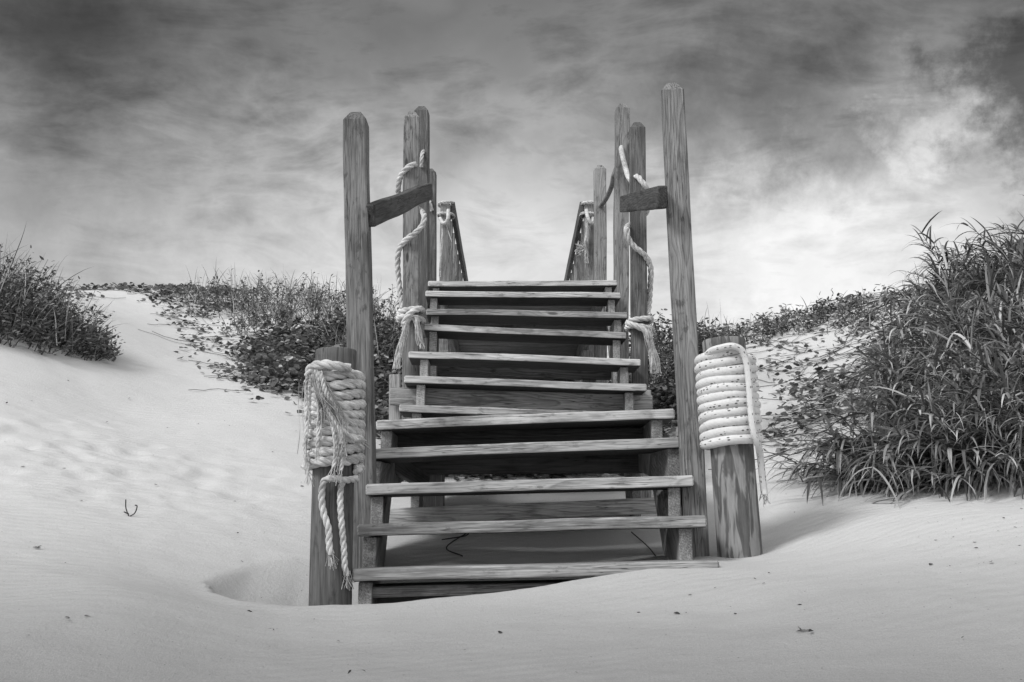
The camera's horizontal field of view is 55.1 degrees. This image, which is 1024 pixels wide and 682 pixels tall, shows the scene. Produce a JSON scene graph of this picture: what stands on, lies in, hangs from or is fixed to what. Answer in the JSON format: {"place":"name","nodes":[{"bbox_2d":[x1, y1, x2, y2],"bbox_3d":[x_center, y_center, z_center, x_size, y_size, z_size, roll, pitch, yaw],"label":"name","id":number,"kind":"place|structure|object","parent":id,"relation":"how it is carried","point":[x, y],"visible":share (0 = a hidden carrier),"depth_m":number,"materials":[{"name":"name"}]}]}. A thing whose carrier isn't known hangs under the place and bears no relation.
{"place":"outdoors","nodes":[
{"label":"outdoors","id":0,"kind":"place"},
{"bbox_2d":[0,283,1023,681],"bbox_3d":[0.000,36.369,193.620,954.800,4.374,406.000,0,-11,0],"label":"sand","id":1,"kind":"structure","parent":0,"point":[190,563],"depth_m":3.44,"materials":[{"name":"white sand"}]},
{"bbox_2d":[0,226,107,343],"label":"dune shrub","id":2,"kind":"object","parent":1,"relation":"on","point":[26,299],"visible":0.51,"depth_m":7.74,"materials":[{"name":"grey plant"}]},
{"bbox_2d":[0,252,125,361],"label":"dune shrub","id":3,"kind":"object","parent":1,"relation":"on","point":[90,351],"visible":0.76,"depth_m":7.67,"materials":[{"name":"grey plant"}]},
{"bbox_2d":[18,307,123,358],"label":"dune shrub","id":4,"kind":"object","parent":1,"relation":"on","point":[100,347],"visible":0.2,"depth_m":8.04,"materials":[{"name":"grey plant"}]},
{"bbox_2d":[124,499,137,516],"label":"twig","id":5,"kind":"object","parent":1,"relation":"on","point":[126,512],"visible":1,"depth_m":4.22,"materials":[{"name":"wood"}]},
{"bbox_2d":[64,282,264,315],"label":"creeping vine","id":6,"kind":"object","parent":1,"relation":"on","point":[166,287],"visible":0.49,"depth_m":12.47,"materials":[{"name":"grey plant"}]},
{"bbox_2d":[116,285,301,412],"bbox_3d":[-3.116,-0.015,10.483,1.713,2.539,7.207,6,-12,-26],"label":"creeping vine","id":7,"kind":"object","parent":1,"relation":"on","point":[184,321],"visible":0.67,"depth_m":10.40,"materials":[{"name":"grey plant"}]},
{"bbox_2d":[176,262,285,317],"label":"dune shrub","id":8,"kind":"object","parent":1,"relation":"on","point":[188,291],"visible":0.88,"depth_m":12.02,"materials":[{"name":"grey plant"}]},
{"bbox_2d":[216,295,305,339],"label":"dune shrub","id":9,"kind":"object","parent":1,"relation":"on","point":[285,314],"visible":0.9,"depth_m":11.00,"materials":[{"name":"grey plant"}]},
{"bbox_2d":[229,266,345,326],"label":"dune shrub","id":10,"kind":"object","parent":1,"relation":"on","point":[288,295],"visible":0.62,"depth_m":11.84,"materials":[{"name":"grey plant"}]},
{"bbox_2d":[215,307,401,444],"bbox_3d":[-1.799,0.184,9.341,2.268,2.148,5.311,1,-11,-5],"label":"creeping vine","id":11,"kind":"object","parent":1,"relation":"on","point":[288,364],"visible":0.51,"depth_m":9.54,"materials":[{"name":"grey plant"}]},
{"bbox_2d":[309,347,356,605],"bbox_3d":[-0.667,0.654,3.642,0.156,1.259,0.156,-1,-11,0],"label":"wooden pile","id":12,"kind":"object","parent":1,"relation":"on","point":[326,582],"visible":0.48,"depth_m":3.58,"materials":[{"name":"grey wood"}]},
{"bbox_2d":[297,359,369,590],"bbox_3d":[-0.676,0.499,3.650,0.260,0.835,0.275,3,-12,-16],"label":"twisted rope","id":13,"kind":"object","parent":12,"relation":"attached to","point":[331,412],"visible":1,"depth_m":3.60,"materials":[{"name":"white fabric"}]},
{"bbox_2d":[285,272,393,333],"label":"dune shrub","id":14,"kind":"object","parent":1,"relation":"on","point":[317,303],"visible":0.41,"depth_m":11.14,"materials":[{"name":"grey plant"}]},
{"bbox_2d":[306,284,401,373],"bbox_3d":[-1.336,-0.223,10.276,1.666,1.414,1.793,-7,-13,32],"label":"dune shrub","id":15,"kind":"object","parent":1,"relation":"on","point":[386,322],"visible":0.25,"depth_m":10.12,"materials":[{"name":"grey plant"}]},
{"bbox_2d":[442,534,468,556],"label":"twig","id":16,"kind":"object","parent":1,"relation":"on","point":[463,535],"visible":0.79,"depth_m":4.54,"materials":[{"name":"black wood"}]},
{"bbox_2d":[389,103,652,516],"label":"steps","id":17,"kind":"structure","parent":1,"relation":"on","point":[436,383],"depth_m":6.03,"materials":[{"name":"wood"}]},
{"bbox_2d":[392,149,433,368],"bbox_3d":[-0.621,-0.557,6.909,0.223,1.864,2.079,0,-11,0],"label":"twisted rope","id":18,"kind":"object","parent":17,"relation":"attached to","point":[407,317],"visible":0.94,"depth_m":5.91,"materials":[{"name":"grey fabric"}]},
{"bbox_2d":[598,169,613,207],"bbox_3d":[0.751,-1.191,7.720,0.059,0.118,0.755,1,-11,-4],"label":"smooth rope","id":19,"kind":"object","parent":17,"relation":"hanging from","point":[602,203],"visible":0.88,"depth_m":7.63,"materials":[{"name":"grey fabric"}]},
{"bbox_2d":[619,145,661,374],"bbox_3d":[0.800,-0.634,6.523,0.205,1.919,1.264,0,-11,2],"label":"twisted rope","id":20,"kind":"object","parent":17,"relation":"attached to","point":[648,330],"visible":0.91,"depth_m":5.91,"materials":[{"name":"grey fabric"}]},
{"bbox_2d":[439,305,602,381],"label":"boardwalk","id":21,"kind":"structure","parent":1,"relation":"on","point":[500,347],"depth_m":8.91,"materials":[{"name":"wood"}]},
{"bbox_2d":[439,202,467,351],"bbox_3d":[-0.588,-0.105,10.910,0.133,1.558,4.268,0,-11,0],"label":"railing","id":22,"kind":"object","parent":21,"relation":"attached to","point":[451,268],"visible":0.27,"depth_m":9.09,"materials":[{"name":"wood"}]},
{"bbox_2d":[437,200,454,276],"bbox_3d":[-0.605,-0.919,8.912,0.174,0.728,0.233,0,-11,0],"label":"tied rope","id":23,"kind":"object","parent":22,"relation":"attached to","point":[448,213],"visible":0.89,"depth_m":8.85,"materials":[{"name":"grey fabric"}]},
{"bbox_2d":[564,202,593,356],"bbox_3d":[0.686,-0.105,10.910,0.132,1.557,4.267,0,-11,0],"label":"railing","id":24,"kind":"object","parent":21,"relation":"attached to","point":[581,269],"visible":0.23,"depth_m":9.30,"materials":[{"name":"wood"}]},
{"bbox_2d":[574,200,593,263],"bbox_3d":[0.678,-0.983,8.910,0.186,0.603,0.289,-6,-13,30],"label":"tied rope","id":25,"kind":"object","parent":24,"relation":"attached to","point":[584,247],"visible":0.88,"depth_m":8.84,"materials":[{"name":"grey fabric"}]},
{"bbox_2d":[343,83,718,603],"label":"steps","id":26,"kind":"structure","parent":1,"relation":"on","point":[423,456],"depth_m":4.21,"materials":[{"name":"wood"}]},
{"bbox_2d":[445,332,752,480],"bbox_3d":[1.212,0.349,7.777,1.934,1.870,4.963,-8,-14,36],"label":"creeping vine","id":27,"kind":"object","parent":1,"relation":"on","point":[663,392],"visible":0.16,"depth_m":7.20,"materials":[{"name":"grey plant"}]},
{"bbox_2d":[631,532,655,555],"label":"twig","id":28,"kind":"object","parent":1,"relation":"on","point":[644,543],"visible":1,"depth_m":4.41,"materials":[{"name":"grey wood"}]},
{"bbox_2d":[607,305,755,387],"bbox_3d":[1.427,0.038,8.798,1.335,1.059,1.466,-9,-14,40],"label":"dune shrub","id":29,"kind":"object","parent":1,"relation":"on","point":[665,350],"visible":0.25,"depth_m":8.69,"materials":[{"name":"grey plant"}]},
{"bbox_2d":[663,314,778,349],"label":"dune shrub","id":30,"kind":"object","parent":1,"relation":"on","point":[754,329],"visible":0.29,"depth_m":9.46,"materials":[{"name":"grey plant"}]},
{"bbox_2d":[702,336,762,557],"bbox_3d":[0.904,0.589,3.981,0.178,1.208,0.178,-2,-11,0],"label":"wooden pile","id":31,"kind":"object","parent":1,"relation":"on","point":[736,512],"visible":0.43,"depth_m":3.90,"materials":[{"name":"grey wood"}]},
{"bbox_2d":[694,343,770,506],"bbox_3d":[0.899,0.351,4.015,0.280,0.651,0.295,0,-11,0],"label":"braided rope","id":32,"kind":"object","parent":31,"relation":"attached to","point":[728,401],"visible":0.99,"depth_m":3.94,"materials":[{"name":"white fabric"}]},
{"bbox_2d":[719,291,845,342],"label":"dune shrub","id":33,"kind":"object","parent":1,"relation":"on","point":[788,315],"visible":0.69,"depth_m":9.31,"materials":[{"name":"grey plant"}]},
{"bbox_2d":[708,387,863,469],"bbox_3d":[1.831,0.531,6.327,0.839,0.664,1.549,-5,-12,26],"label":"creeping vine","id":34,"kind":"object","parent":1,"relation":"on","point":[774,430],"visible":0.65,"depth_m":6.10,"materials":[{"name":"grey plant"}]},
{"bbox_2d":[708,290,941,400],"bbox_3d":[2.933,0.035,9.949,3.038,1.883,5.993,-4,-12,19],"label":"creeping vine","id":35,"kind":"object","parent":1,"relation":"on","point":[780,346],"visible":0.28,"depth_m":8.43,"materials":[{"name":"grey plant"}]},
{"bbox_2d":[773,284,897,332],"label":"dune shrub","id":36,"kind":"object","parent":1,"relation":"on","point":[846,303],"visible":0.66,"depth_m":9.38,"materials":[{"name":"grey plant"}]},
{"bbox_2d":[761,318,926,459],"bbox_3d":[2.475,0.219,7.021,2.023,1.450,2.584,0,-11,0],"label":"creeping vine","id":37,"kind":"object","parent":1,"relation":"on","point":[819,370],"visible":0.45,"depth_m":6.78,"materials":[{"name":"grey plant"}]},
{"bbox_2d":[826,280,937,335],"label":"dune shrub","id":38,"kind":"object","parent":1,"relation":"on","point":[857,325],"visible":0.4,"depth_m":8.81,"materials":[{"name":"grey plant"}]},
{"bbox_2d":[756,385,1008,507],"bbox_3d":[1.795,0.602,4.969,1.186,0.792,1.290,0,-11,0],"label":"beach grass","id":39,"kind":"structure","parent":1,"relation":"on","point":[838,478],"depth_m":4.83,"materials":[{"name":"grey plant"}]},
{"bbox_2d":[765,303,1023,507],"bbox_3d":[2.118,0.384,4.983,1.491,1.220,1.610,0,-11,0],"label":"beach grass","id":40,"kind":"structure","parent":1,"relation":"on","point":[936,420],"depth_m":4.68,"materials":[{"name":"plant"}]},
{"bbox_2d":[803,283,1023,422],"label":"beach grass","id":41,"kind":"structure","parent":1,"relation":"on","point":[886,362],"depth_m":5.94,"materials":[{"name":"plant"}]},
{"bbox_2d":[850,194,1023,347],"bbox_3d":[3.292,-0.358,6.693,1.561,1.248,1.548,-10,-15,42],"label":"beach grass","id":42,"kind":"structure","parent":1,"relation":"on","point":[956,263],"depth_m":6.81,"materials":[{"name":"plant"}]},
{"bbox_2d":[874,235,1023,398],"bbox_3d":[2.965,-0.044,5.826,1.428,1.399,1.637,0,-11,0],"label":"beach grass","id":43,"kind":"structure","parent":1,"relation":"on","point":[1013,300],"depth_m":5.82,"materials":[{"name":"plant"}]},
{"bbox_2d":[0,0,1023,351],"label":"sky","id":44,"kind":"structure","parent":0,"point":[150,142],"materials":[{"name":"grey"}]},
{"bbox_2d":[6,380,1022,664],"bbox_3d":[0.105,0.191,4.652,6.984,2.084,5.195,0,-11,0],"label":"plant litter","id":45,"kind":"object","parent":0,"point":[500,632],"visible":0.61,"depth_m":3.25,"materials":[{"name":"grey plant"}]}
]}

